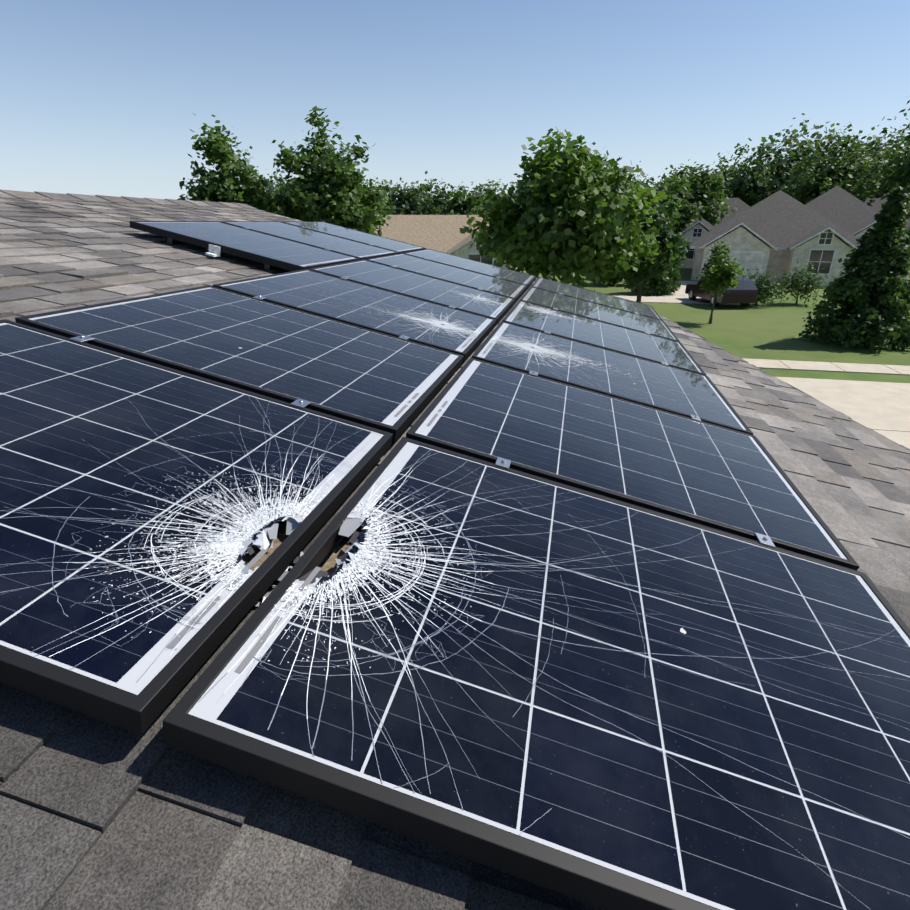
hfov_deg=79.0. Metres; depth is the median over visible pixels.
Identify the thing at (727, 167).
tree
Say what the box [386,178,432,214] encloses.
tree
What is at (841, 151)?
tree
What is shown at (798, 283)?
shrub
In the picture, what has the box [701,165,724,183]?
tree
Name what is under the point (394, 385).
solar panel
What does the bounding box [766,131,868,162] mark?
tree
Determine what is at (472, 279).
solar panel
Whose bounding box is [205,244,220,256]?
white bracket
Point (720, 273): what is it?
young tree
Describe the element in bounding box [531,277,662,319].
solar panel
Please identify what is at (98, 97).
sky
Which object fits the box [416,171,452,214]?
tree
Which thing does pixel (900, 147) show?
tree
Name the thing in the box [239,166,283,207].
tree
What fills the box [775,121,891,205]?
tree
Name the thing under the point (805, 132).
tree
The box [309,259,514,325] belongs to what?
solar panel
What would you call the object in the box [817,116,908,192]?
tree
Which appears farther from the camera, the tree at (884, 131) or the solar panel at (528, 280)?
the tree at (884, 131)
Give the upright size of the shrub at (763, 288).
2.359 m
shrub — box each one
[735,267,791,306]
[772,261,827,304]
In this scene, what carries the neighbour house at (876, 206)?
on the lawn
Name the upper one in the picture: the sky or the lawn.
the sky
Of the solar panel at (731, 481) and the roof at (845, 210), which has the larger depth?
the roof at (845, 210)
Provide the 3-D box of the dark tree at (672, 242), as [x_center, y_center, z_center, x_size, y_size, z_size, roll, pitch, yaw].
[9.100,-10.063,26.958,4.629,5.967,4.168,5,23,11]
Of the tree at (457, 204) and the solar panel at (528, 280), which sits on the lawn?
the tree at (457, 204)
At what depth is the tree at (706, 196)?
58.46 m
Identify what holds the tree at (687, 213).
on the lawn
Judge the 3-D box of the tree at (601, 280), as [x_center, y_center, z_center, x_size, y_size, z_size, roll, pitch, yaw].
[11.603,-14.843,38.767,4.272,5.928,3.755,4,23,9]
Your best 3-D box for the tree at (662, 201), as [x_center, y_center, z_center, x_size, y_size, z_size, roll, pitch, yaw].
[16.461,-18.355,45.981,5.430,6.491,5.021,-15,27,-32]
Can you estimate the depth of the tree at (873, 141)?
82.36 m
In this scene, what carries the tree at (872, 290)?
on the lawn
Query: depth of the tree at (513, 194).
97.20 m
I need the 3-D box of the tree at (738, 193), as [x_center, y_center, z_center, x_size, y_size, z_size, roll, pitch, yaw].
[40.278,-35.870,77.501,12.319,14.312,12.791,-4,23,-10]
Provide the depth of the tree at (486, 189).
102.31 m
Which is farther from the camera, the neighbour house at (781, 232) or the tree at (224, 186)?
the neighbour house at (781, 232)
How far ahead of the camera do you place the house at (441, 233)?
45.27 m
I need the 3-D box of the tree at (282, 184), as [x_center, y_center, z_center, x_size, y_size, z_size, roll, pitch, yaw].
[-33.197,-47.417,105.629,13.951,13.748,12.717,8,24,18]
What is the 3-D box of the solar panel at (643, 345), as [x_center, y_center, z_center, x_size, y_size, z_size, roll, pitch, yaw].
[1.008,-0.836,3.853,1.282,0.045,1.000,16,25,6]
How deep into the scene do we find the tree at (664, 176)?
100.25 m
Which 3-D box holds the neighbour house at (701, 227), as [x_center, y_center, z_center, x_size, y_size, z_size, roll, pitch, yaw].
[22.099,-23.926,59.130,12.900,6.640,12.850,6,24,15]
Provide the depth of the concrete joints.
16.34 m
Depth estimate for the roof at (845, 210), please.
48.77 m
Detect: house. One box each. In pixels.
[374,215,512,268]
[676,217,715,267]
[690,190,860,286]
[713,198,749,226]
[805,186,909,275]
[864,198,909,230]
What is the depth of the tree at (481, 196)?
99.96 m
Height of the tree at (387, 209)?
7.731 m
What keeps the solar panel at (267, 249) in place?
on the roof
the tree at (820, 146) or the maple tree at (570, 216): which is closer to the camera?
the maple tree at (570, 216)
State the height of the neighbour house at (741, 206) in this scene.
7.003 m
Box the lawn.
[515,262,909,382]
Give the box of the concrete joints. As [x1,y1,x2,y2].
[779,360,908,431]
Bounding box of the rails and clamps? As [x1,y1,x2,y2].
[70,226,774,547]
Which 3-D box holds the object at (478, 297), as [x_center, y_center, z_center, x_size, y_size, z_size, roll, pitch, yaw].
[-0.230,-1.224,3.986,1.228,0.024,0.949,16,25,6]
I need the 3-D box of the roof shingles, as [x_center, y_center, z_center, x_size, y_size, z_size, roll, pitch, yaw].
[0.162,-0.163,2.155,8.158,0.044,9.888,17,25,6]
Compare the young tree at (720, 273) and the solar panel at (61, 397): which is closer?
the solar panel at (61, 397)
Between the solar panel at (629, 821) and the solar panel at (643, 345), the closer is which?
the solar panel at (629, 821)
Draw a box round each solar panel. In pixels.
[0,319,392,734]
[15,285,463,442]
[130,221,359,270]
[163,437,909,909]
[213,269,496,362]
[220,221,398,259]
[281,221,425,252]
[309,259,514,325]
[365,253,526,303]
[403,249,535,288]
[406,357,859,570]
[471,321,752,434]
[502,300,705,374]
[520,287,679,341]
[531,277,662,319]
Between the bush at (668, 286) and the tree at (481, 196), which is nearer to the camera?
the bush at (668, 286)
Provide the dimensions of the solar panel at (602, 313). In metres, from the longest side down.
1.282 x 1.000 x 0.045 m
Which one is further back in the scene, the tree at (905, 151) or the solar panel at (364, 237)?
the tree at (905, 151)
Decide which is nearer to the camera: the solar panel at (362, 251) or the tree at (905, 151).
the solar panel at (362, 251)
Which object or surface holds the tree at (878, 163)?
on the lawn
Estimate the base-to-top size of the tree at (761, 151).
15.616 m
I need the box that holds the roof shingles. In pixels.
[0,189,909,909]
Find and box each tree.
[177,113,273,211]
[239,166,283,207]
[260,106,390,235]
[264,168,291,203]
[360,188,395,227]
[374,180,396,205]
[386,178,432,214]
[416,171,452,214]
[433,184,492,214]
[459,126,666,290]
[462,185,489,206]
[466,177,515,209]
[489,182,520,210]
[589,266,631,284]
[617,182,693,302]
[621,161,657,198]
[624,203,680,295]
[639,173,701,233]
[650,164,697,190]
[652,195,683,238]
[664,159,737,226]
[696,238,746,323]
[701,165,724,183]
[709,129,836,204]
[710,161,760,180]
[713,143,786,206]
[718,113,865,193]
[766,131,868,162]
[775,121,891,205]
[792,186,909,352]
[803,131,885,175]
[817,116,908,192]
[823,133,903,199]
[825,118,909,197]
[855,117,909,156]
[861,96,909,210]
[866,132,909,203]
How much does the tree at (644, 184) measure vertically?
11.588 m
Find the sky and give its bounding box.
[0,0,909,199]
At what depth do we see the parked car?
28.47 m
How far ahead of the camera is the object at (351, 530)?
1.01 m
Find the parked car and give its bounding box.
[685,276,757,306]
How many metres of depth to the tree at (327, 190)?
21.85 m
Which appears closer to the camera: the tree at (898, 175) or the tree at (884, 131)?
the tree at (898, 175)

